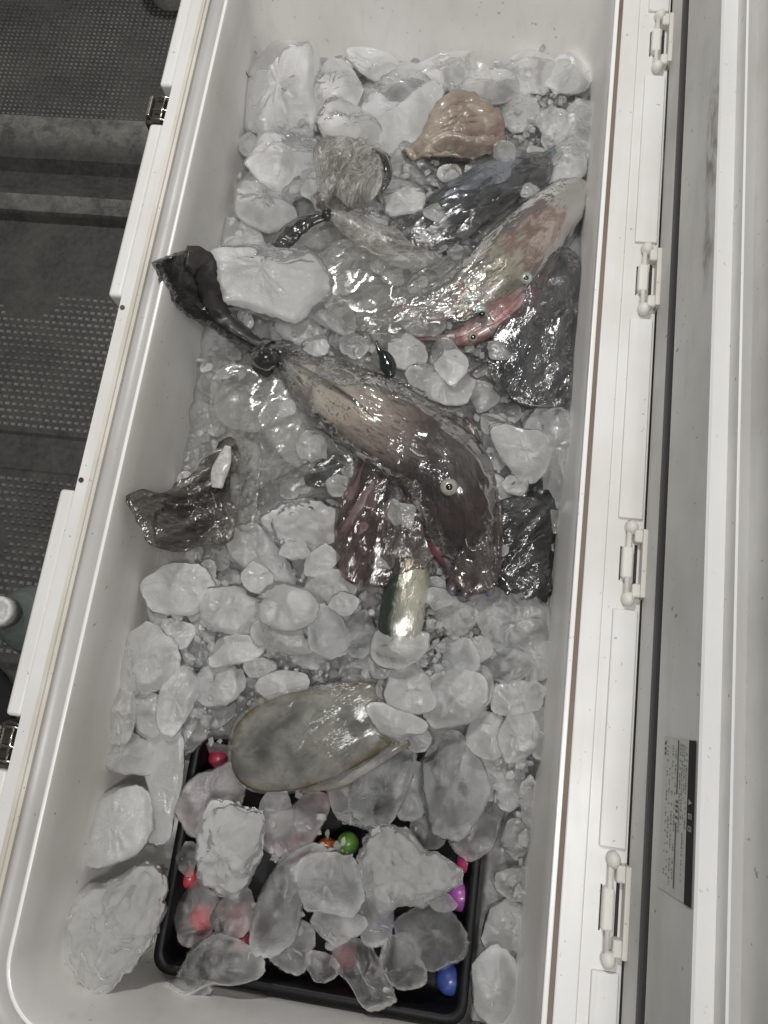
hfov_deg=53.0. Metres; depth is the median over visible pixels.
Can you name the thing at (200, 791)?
ice lump
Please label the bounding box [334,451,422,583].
cuttlefish
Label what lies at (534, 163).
fish bag
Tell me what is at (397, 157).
ice lump
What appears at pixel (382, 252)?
plastic film
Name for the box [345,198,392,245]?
ice lump
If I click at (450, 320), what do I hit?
ice lump
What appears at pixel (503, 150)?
ice lump
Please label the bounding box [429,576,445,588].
ice lump
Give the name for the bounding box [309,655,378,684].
ice lump
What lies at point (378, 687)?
ice lump
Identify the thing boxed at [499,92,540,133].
ice lump
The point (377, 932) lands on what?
ice lump
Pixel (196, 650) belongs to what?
ice lump
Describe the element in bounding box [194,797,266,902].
ice lump
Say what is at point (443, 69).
ice lump
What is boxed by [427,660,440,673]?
ice lump
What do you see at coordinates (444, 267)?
ice lump
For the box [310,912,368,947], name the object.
ice lump
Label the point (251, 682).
ice lump
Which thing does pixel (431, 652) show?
ice lump
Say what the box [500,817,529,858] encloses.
ice lump
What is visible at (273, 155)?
ice lump
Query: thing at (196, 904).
ice lump
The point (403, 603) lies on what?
fish
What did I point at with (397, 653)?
ice lump
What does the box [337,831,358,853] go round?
ball
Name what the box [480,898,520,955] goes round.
ice lump
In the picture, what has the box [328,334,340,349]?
ice lump
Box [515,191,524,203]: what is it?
ice lump
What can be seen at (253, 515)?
ice lump
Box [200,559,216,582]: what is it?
ice lump
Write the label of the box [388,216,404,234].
ice lump
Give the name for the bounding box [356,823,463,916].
ice lump
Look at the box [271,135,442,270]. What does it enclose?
plastic bag
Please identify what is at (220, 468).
squid tentacle
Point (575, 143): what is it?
ice lump
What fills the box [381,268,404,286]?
ice lump
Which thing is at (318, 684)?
ice lump
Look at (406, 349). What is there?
ice lump
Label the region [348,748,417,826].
ice lump
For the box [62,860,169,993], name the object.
ice lump
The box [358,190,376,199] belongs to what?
ice lump
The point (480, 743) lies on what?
ice lump
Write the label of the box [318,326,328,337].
ice lump
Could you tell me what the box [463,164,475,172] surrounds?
ice lump
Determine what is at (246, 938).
ball
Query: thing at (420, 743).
ice lump
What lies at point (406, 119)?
ice lump
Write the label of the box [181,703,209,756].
ice lump
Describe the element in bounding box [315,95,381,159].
ice lump
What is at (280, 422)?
plastic film
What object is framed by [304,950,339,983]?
ice lump
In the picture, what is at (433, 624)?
ice crumbs
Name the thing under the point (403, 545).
ice lump
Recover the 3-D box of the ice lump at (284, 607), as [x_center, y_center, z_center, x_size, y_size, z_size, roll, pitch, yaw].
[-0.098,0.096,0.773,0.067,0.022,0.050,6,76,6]
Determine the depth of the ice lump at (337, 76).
0.95 m
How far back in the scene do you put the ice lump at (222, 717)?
0.79 m
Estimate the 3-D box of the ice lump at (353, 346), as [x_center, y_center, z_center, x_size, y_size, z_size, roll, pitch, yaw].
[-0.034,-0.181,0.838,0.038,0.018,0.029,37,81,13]
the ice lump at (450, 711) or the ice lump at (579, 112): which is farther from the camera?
the ice lump at (579, 112)
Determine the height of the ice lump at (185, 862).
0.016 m
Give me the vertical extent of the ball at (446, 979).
0.025 m
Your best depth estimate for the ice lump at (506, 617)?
0.77 m
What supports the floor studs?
on the floor
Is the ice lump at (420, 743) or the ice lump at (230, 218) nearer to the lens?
the ice lump at (420, 743)
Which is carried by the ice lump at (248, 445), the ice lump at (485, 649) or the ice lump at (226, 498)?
the ice lump at (226, 498)
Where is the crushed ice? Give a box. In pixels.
[134,55,582,1022]
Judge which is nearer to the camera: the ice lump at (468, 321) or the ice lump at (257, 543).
the ice lump at (257, 543)
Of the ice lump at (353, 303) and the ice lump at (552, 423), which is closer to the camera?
the ice lump at (552, 423)
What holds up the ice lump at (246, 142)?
on the crushed ice
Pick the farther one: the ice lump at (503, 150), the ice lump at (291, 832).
the ice lump at (503, 150)
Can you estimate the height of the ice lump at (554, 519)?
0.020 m
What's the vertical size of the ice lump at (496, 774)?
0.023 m
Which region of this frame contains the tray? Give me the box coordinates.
[154,739,480,1023]
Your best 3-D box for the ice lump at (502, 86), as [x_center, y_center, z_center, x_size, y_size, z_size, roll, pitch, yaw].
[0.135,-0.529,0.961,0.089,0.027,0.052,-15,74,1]
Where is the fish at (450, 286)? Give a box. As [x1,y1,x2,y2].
[421,245,476,307]
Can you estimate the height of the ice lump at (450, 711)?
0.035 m
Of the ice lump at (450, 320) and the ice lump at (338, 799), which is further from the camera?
the ice lump at (450, 320)
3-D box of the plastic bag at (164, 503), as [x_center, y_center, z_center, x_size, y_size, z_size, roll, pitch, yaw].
[-0.206,-0.019,0.809,0.102,0.100,0.127,-5,75,4]
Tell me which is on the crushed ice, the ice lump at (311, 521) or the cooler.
the ice lump at (311, 521)
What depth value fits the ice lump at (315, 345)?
0.83 m
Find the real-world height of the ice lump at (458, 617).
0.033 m
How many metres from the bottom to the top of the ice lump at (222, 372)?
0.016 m
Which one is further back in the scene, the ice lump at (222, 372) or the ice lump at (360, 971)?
the ice lump at (222, 372)
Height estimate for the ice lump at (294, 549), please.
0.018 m
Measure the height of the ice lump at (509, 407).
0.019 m
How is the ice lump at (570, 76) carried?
on the crushed ice
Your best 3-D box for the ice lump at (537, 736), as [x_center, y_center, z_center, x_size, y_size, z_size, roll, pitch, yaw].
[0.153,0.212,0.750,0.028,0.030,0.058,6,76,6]
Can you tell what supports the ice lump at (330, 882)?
on the ice lump at (334, 931)
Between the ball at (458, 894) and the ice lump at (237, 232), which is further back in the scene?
the ice lump at (237, 232)
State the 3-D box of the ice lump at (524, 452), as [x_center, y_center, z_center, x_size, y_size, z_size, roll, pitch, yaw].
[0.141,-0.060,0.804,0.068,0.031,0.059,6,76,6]
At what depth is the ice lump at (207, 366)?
0.88 m
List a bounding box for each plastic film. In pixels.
[209,362,332,531]
[269,450,358,498]
[304,454,351,487]
[319,238,468,330]
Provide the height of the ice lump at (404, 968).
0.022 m
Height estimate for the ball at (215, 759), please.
0.019 m
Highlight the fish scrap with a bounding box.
[375,341,396,377]
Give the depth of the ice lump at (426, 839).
0.76 m
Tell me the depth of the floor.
1.34 m
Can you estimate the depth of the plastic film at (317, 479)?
0.81 m
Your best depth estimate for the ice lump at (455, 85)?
0.95 m
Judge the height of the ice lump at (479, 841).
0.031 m
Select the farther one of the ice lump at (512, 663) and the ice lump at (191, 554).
the ice lump at (191, 554)
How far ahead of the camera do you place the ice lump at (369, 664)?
0.76 m
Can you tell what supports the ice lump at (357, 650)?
on the crushed ice
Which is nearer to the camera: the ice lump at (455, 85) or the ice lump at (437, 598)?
the ice lump at (437, 598)
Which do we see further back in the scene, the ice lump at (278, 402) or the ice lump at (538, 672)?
the ice lump at (278, 402)
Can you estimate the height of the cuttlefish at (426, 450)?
0.085 m
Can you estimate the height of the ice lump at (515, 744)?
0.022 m
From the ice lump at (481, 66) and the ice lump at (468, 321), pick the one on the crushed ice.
the ice lump at (481, 66)
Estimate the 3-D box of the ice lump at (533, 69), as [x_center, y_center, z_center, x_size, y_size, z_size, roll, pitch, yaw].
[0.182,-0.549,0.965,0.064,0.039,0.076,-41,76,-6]
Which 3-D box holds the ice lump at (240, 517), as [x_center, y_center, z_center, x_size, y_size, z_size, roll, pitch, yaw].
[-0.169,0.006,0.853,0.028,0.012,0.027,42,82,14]
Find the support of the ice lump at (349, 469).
on the plastic film at (304, 464)
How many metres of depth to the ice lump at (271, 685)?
0.77 m
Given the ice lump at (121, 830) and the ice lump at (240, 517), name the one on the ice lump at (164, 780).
the ice lump at (121, 830)
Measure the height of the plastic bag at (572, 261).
0.024 m
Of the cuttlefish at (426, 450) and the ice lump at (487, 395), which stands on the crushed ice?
the ice lump at (487, 395)
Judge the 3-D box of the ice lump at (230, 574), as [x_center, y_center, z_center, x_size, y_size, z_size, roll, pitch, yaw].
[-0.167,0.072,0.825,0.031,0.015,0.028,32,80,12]
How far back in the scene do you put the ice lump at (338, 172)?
0.93 m
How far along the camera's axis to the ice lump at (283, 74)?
0.95 m
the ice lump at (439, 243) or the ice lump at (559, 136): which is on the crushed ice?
the ice lump at (559, 136)
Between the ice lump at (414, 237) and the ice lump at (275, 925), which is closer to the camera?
the ice lump at (275, 925)
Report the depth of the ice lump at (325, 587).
0.79 m
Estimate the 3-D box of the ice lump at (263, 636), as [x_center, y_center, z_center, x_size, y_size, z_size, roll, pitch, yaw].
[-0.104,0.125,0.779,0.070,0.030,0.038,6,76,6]
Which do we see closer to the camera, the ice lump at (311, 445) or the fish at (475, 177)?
the ice lump at (311, 445)
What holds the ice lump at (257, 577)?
on the ice lump at (257, 543)
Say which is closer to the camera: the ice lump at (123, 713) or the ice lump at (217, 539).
the ice lump at (123, 713)
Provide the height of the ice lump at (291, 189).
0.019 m
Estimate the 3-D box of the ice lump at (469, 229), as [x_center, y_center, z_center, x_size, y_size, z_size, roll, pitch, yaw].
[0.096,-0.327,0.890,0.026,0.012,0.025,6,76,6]
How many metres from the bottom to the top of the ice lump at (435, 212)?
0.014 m
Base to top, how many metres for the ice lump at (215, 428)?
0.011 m
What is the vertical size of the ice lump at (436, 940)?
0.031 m
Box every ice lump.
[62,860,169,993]
[84,784,153,869]
[105,732,153,775]
[109,688,136,745]
[119,620,180,695]
[135,692,159,738]
[136,732,153,745]
[139,561,216,616]
[144,732,184,846]
[147,608,167,620]
[155,663,200,736]
[160,617,195,649]
[163,977,211,995]
[173,880,218,948]
[175,761,246,837]
[175,841,196,877]
[175,931,265,994]
[177,471,192,490]
[179,649,193,665]
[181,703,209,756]
[184,545,202,559]
[186,614,198,622]
[188,638,215,668]
[190,620,205,637]
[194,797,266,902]
[196,663,246,707]
[197,371,222,397]
[198,583,257,634]
[200,359,212,372]
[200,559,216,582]
[205,702,236,728]
[207,244,332,324]
[207,420,223,436]
[208,431,261,506]
[208,634,264,667]
[210,545,230,570]
[210,888,254,938]
[211,354,236,379]
[211,526,223,543]
[214,380,261,432]
[216,505,244,526]
[216,566,241,584]
[219,485,243,505]
[220,202,239,244]
[223,221,267,245]
[225,346,241,360]
[225,521,297,584]
[233,174,299,234]
[237,311,253,328]
[238,132,256,156]
[240,560,274,593]
[242,473,264,500]
[243,129,328,191]
[243,657,276,678]
[244,38,320,135]
[247,677,257,687]
[249,509,260,524]
[249,620,312,655]
[249,842,327,958]
[255,582,319,631]
[255,669,309,699]
[258,377,326,472]
[258,497,339,547]
[258,791,291,830]
[263,791,329,857]
[268,320,282,340]
[268,920,315,976]
[272,316,322,343]
[278,473,299,499]
[278,537,310,560]
[281,175,301,201]
[289,652,320,671]
[296,429,327,461]
[297,477,312,493]
[297,850,365,918]
[300,164,332,203]
[302,335,329,355]
[303,543,339,576]
[304,568,358,605]
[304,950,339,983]
[307,603,348,660]
[309,294,357,335]
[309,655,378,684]
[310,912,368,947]
[314,57,364,124]
[314,681,336,687]
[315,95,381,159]
[317,248,352,276]
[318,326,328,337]
[325,474,348,496]
[326,498,340,507]
[326,766,372,830]
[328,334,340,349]
[328,591,359,616]
[331,937,396,1011]
[333,163,346,175]
[336,268,359,295]
[338,333,369,359]
[341,55,361,79]
[341,462,359,478]
[343,609,376,651]
[344,46,397,81]
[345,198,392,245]
[347,298,358,309]
[348,642,369,658]
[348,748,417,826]
[349,439,364,457]
[355,309,365,334]
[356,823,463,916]
[357,78,443,155]
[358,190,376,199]
[358,897,394,948]
[361,653,390,679]
[363,61,446,101]
[364,570,380,587]
[365,702,428,743]
[368,548,394,570]
[369,255,391,274]
[369,628,429,670]
[373,164,381,180]
[375,679,383,699]
[376,179,427,217]
[379,934,427,990]
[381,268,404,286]
[381,498,416,529]
[382,663,435,714]
[386,531,397,552]
[387,331,428,370]
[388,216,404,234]
[390,140,437,190]
[390,530,431,560]
[391,223,433,260]
[393,904,469,972]
[397,760,424,821]
[400,307,447,336]
[404,361,434,394]
[406,275,429,293]
[407,730,432,752]
[408,388,438,406]
[409,815,445,849]
[414,220,425,232]
[417,728,491,842]
[418,49,476,93]
[422,202,450,222]
[422,664,494,729]
[424,371,475,405]
[425,586,452,609]
[426,644,435,661]
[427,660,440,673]
[428,171,444,186]
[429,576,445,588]
[429,893,457,912]
[430,233,447,253]
[430,336,469,385]
[433,591,476,638]
[434,251,458,277]
[436,164,461,182]
[439,637,480,675]
[444,328,457,346]
[446,243,463,259]
[447,315,456,322]
[448,801,505,862]
[450,82,462,89]
[454,158,468,160]
[455,220,478,237]
[456,670,488,703]
[461,68,520,106]
[461,316,475,325]
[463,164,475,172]
[465,710,502,760]
[468,362,503,413]
[469,154,494,164]
[470,943,516,1023]
[471,590,485,624]
[473,635,493,662]
[475,61,489,71]
[476,581,550,651]
[480,413,507,435]
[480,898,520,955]
[481,644,536,682]
[482,422,514,447]
[482,756,515,801]
[485,445,504,470]
[487,339,512,359]
[487,398,521,423]
[489,423,551,484]
[490,679,545,716]
[492,140,515,161]
[493,777,524,811]
[494,536,509,556]
[494,865,526,902]
[495,473,508,503]
[496,712,535,764]
[498,48,555,95]
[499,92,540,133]
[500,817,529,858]
[502,474,528,495]
[504,495,522,509]
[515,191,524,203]
[519,777,535,830]
[520,182,539,198]
[520,409,531,423]
[522,402,570,508]
[523,640,549,681]
[526,145,546,152]
[531,704,544,760]
[533,91,560,108]
[535,106,570,136]
[539,509,558,533]
[540,130,568,147]
[545,52,591,96]
[545,148,587,183]
[546,596,550,609]
[554,137,588,158]
[565,98,591,140]
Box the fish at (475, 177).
[402,145,555,233]
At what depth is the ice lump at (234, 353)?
0.89 m
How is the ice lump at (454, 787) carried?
on the crushed ice
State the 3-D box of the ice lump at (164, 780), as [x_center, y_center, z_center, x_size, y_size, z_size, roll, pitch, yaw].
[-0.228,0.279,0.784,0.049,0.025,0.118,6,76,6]
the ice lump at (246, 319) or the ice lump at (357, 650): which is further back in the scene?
the ice lump at (246, 319)
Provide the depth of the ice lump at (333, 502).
0.83 m
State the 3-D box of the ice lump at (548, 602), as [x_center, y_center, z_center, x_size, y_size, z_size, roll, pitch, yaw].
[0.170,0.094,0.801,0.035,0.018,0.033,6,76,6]
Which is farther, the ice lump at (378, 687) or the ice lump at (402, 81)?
the ice lump at (402, 81)
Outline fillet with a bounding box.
[231,683,410,792]
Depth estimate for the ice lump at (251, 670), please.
0.78 m
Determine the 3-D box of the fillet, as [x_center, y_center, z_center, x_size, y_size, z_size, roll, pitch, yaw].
[-0.068,0.222,0.756,0.183,0.036,0.100,-11,75,2]
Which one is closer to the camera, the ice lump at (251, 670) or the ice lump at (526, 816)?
the ice lump at (526, 816)
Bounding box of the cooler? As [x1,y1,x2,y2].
[0,0,767,1023]
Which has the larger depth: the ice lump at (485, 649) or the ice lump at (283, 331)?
the ice lump at (283, 331)
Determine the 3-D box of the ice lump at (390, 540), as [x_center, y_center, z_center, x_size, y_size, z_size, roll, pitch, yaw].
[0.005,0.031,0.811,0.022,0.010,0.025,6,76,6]
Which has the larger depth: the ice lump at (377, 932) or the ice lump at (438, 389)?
the ice lump at (438, 389)
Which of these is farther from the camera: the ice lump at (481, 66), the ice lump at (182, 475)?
the ice lump at (481, 66)
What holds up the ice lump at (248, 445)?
on the crushed ice
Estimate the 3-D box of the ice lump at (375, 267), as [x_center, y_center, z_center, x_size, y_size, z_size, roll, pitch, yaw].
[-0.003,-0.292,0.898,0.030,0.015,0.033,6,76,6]
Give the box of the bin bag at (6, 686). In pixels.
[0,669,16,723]
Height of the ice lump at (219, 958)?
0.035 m
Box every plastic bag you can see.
[125,436,240,551]
[151,245,502,594]
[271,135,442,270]
[358,157,588,350]
[487,247,580,407]
[490,477,557,602]
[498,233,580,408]
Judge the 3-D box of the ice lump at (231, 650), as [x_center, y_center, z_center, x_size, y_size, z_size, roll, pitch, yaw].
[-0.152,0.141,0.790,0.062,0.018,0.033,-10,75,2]
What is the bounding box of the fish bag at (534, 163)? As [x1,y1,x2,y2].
[395,153,551,248]
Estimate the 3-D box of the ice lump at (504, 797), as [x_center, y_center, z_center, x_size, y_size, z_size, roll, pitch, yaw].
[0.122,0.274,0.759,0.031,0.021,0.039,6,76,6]
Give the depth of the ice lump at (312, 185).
0.92 m
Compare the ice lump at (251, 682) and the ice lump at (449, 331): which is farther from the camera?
the ice lump at (449, 331)
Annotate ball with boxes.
[183,869,196,886]
[208,752,227,766]
[240,933,249,943]
[319,837,335,847]
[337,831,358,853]
[436,965,456,995]
[448,882,464,911]
[457,857,467,872]
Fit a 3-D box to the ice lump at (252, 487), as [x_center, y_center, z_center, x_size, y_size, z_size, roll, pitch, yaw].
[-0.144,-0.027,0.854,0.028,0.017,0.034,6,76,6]
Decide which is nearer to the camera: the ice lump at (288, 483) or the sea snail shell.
the ice lump at (288, 483)
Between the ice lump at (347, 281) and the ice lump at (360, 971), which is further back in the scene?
the ice lump at (347, 281)
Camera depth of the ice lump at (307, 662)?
0.78 m
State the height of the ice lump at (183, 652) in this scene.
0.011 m
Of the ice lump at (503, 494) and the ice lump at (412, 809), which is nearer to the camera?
the ice lump at (412, 809)
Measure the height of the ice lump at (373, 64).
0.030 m
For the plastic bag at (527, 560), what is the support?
on the crushed ice
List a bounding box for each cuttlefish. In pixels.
[285,353,510,599]
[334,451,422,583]
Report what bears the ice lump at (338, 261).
on the crushed ice
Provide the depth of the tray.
0.77 m
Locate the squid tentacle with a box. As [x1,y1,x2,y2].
[211,445,230,488]
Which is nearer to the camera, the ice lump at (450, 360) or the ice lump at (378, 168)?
the ice lump at (450, 360)
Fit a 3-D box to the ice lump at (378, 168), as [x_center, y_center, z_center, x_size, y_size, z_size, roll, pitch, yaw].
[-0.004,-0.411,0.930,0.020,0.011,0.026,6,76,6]
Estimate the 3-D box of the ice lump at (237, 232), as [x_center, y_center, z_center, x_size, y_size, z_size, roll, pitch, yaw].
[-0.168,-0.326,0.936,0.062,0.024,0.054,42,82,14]
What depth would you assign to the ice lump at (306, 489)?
0.83 m
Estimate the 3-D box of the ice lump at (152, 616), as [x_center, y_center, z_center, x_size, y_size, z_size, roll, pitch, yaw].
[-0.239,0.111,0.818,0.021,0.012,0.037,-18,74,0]
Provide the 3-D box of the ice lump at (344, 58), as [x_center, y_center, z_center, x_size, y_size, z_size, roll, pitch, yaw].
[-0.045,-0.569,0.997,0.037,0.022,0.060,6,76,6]
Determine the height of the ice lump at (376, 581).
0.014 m
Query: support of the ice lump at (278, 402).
on the crushed ice
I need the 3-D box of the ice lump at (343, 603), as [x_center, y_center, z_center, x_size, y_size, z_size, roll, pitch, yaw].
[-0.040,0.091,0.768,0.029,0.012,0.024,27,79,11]
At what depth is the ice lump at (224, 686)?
0.79 m
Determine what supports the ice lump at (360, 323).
on the crushed ice
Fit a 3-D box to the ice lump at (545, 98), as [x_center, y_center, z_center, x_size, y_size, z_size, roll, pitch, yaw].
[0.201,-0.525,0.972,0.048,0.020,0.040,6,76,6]
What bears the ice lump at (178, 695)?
on the crushed ice
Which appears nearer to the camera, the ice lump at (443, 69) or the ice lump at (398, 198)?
the ice lump at (398, 198)
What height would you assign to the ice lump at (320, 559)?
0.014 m
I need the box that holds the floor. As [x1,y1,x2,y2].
[0,0,668,1023]
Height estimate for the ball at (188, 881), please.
0.019 m
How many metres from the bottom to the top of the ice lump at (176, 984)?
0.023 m
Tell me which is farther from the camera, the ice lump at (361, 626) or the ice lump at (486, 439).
the ice lump at (486, 439)
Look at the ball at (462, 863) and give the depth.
0.78 m
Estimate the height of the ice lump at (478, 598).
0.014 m
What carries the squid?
in the plastic bag at (571, 192)
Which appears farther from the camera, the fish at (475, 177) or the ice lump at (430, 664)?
the fish at (475, 177)
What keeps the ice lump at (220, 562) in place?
on the crushed ice
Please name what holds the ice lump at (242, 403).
on the crushed ice
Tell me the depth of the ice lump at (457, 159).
0.93 m
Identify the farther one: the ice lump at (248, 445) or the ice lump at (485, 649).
the ice lump at (248, 445)
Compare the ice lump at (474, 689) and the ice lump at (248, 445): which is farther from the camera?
the ice lump at (248, 445)
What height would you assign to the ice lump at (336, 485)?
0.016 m
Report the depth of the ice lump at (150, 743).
0.79 m
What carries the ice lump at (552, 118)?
on the crushed ice
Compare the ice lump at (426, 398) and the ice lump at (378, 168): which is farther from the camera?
the ice lump at (378, 168)
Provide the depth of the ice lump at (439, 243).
0.87 m
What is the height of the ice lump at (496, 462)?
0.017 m
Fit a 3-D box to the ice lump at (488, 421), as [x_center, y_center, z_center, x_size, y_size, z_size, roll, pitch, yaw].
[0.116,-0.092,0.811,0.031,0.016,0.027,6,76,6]
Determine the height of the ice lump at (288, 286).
0.063 m
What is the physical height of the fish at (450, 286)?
0.036 m
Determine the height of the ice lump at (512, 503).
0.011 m
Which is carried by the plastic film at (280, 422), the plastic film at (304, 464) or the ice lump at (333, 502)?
the plastic film at (304, 464)
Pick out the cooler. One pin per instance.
(672, 916)
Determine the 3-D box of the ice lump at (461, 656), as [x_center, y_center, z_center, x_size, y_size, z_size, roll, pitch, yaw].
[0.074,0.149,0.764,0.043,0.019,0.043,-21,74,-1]
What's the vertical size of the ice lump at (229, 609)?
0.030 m
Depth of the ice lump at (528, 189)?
0.88 m
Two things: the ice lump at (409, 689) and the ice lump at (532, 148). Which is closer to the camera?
the ice lump at (409, 689)
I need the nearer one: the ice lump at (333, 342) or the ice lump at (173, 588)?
the ice lump at (173, 588)
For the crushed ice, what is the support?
in the cooler
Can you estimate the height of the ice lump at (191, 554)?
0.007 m
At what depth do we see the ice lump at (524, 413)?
0.84 m
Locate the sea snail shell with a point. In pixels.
(463, 124)
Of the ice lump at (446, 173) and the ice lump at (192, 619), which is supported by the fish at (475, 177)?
the ice lump at (446, 173)
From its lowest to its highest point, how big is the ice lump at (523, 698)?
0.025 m
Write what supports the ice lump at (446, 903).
in the tray
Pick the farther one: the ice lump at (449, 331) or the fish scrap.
the ice lump at (449, 331)
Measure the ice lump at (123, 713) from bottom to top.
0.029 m
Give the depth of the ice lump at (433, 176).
0.92 m
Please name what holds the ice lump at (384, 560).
on the cuttlefish at (353, 565)
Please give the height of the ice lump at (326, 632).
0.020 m
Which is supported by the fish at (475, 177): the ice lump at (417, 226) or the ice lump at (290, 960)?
the ice lump at (417, 226)
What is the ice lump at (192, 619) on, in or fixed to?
on the ice lump at (173, 588)
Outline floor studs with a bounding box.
[0,0,177,654]
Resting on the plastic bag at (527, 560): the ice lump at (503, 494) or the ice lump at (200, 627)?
the ice lump at (503, 494)
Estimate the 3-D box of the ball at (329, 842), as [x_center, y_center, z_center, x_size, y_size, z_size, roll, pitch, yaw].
[-0.058,0.345,0.788,0.023,0.021,0.022,6,76,6]
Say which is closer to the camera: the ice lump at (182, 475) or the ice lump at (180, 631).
the ice lump at (180, 631)
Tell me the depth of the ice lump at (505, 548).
0.78 m
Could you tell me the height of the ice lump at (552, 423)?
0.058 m
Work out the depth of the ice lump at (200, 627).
0.81 m
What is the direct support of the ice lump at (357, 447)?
on the crushed ice
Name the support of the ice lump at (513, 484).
on the plastic bag at (527, 560)
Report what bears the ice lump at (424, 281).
on the crushed ice
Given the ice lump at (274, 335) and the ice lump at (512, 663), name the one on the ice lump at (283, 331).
the ice lump at (274, 335)
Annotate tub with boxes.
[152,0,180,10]
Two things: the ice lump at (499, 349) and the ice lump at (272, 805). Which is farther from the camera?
the ice lump at (499, 349)
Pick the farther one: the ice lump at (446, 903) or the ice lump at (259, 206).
the ice lump at (259, 206)
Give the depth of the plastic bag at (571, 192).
0.85 m
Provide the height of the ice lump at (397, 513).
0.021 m
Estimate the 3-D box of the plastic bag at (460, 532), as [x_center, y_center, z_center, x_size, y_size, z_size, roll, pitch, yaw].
[-0.037,-0.108,0.800,0.196,0.115,0.470,-32,75,-4]
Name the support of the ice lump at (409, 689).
on the crushed ice
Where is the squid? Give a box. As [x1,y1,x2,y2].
[414,255,558,345]
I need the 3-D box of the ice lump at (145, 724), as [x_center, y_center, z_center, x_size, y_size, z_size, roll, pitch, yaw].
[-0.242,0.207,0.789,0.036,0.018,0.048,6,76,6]
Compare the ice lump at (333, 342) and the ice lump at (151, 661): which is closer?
the ice lump at (151, 661)
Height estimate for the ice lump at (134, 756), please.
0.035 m
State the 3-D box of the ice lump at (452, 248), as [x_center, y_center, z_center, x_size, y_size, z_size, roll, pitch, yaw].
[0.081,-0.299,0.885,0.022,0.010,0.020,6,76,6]
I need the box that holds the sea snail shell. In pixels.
[401,89,506,161]
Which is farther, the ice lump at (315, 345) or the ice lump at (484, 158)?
the ice lump at (484, 158)
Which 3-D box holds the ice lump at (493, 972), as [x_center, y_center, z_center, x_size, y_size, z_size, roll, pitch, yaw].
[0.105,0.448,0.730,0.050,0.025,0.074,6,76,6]
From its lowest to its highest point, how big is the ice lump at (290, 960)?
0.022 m
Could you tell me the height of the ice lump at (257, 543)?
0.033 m
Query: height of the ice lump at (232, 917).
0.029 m
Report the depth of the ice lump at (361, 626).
0.77 m
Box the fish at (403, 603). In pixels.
[378,558,429,638]
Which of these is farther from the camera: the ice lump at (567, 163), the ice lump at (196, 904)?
the ice lump at (567, 163)
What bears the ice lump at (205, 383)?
on the crushed ice
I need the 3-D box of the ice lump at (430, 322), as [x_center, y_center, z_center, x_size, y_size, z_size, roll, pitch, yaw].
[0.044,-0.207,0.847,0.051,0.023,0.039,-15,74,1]
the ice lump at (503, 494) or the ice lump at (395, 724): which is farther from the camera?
the ice lump at (503, 494)
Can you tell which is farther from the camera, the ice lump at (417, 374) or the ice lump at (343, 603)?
the ice lump at (417, 374)
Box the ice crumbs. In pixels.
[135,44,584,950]
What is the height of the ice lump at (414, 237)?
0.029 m

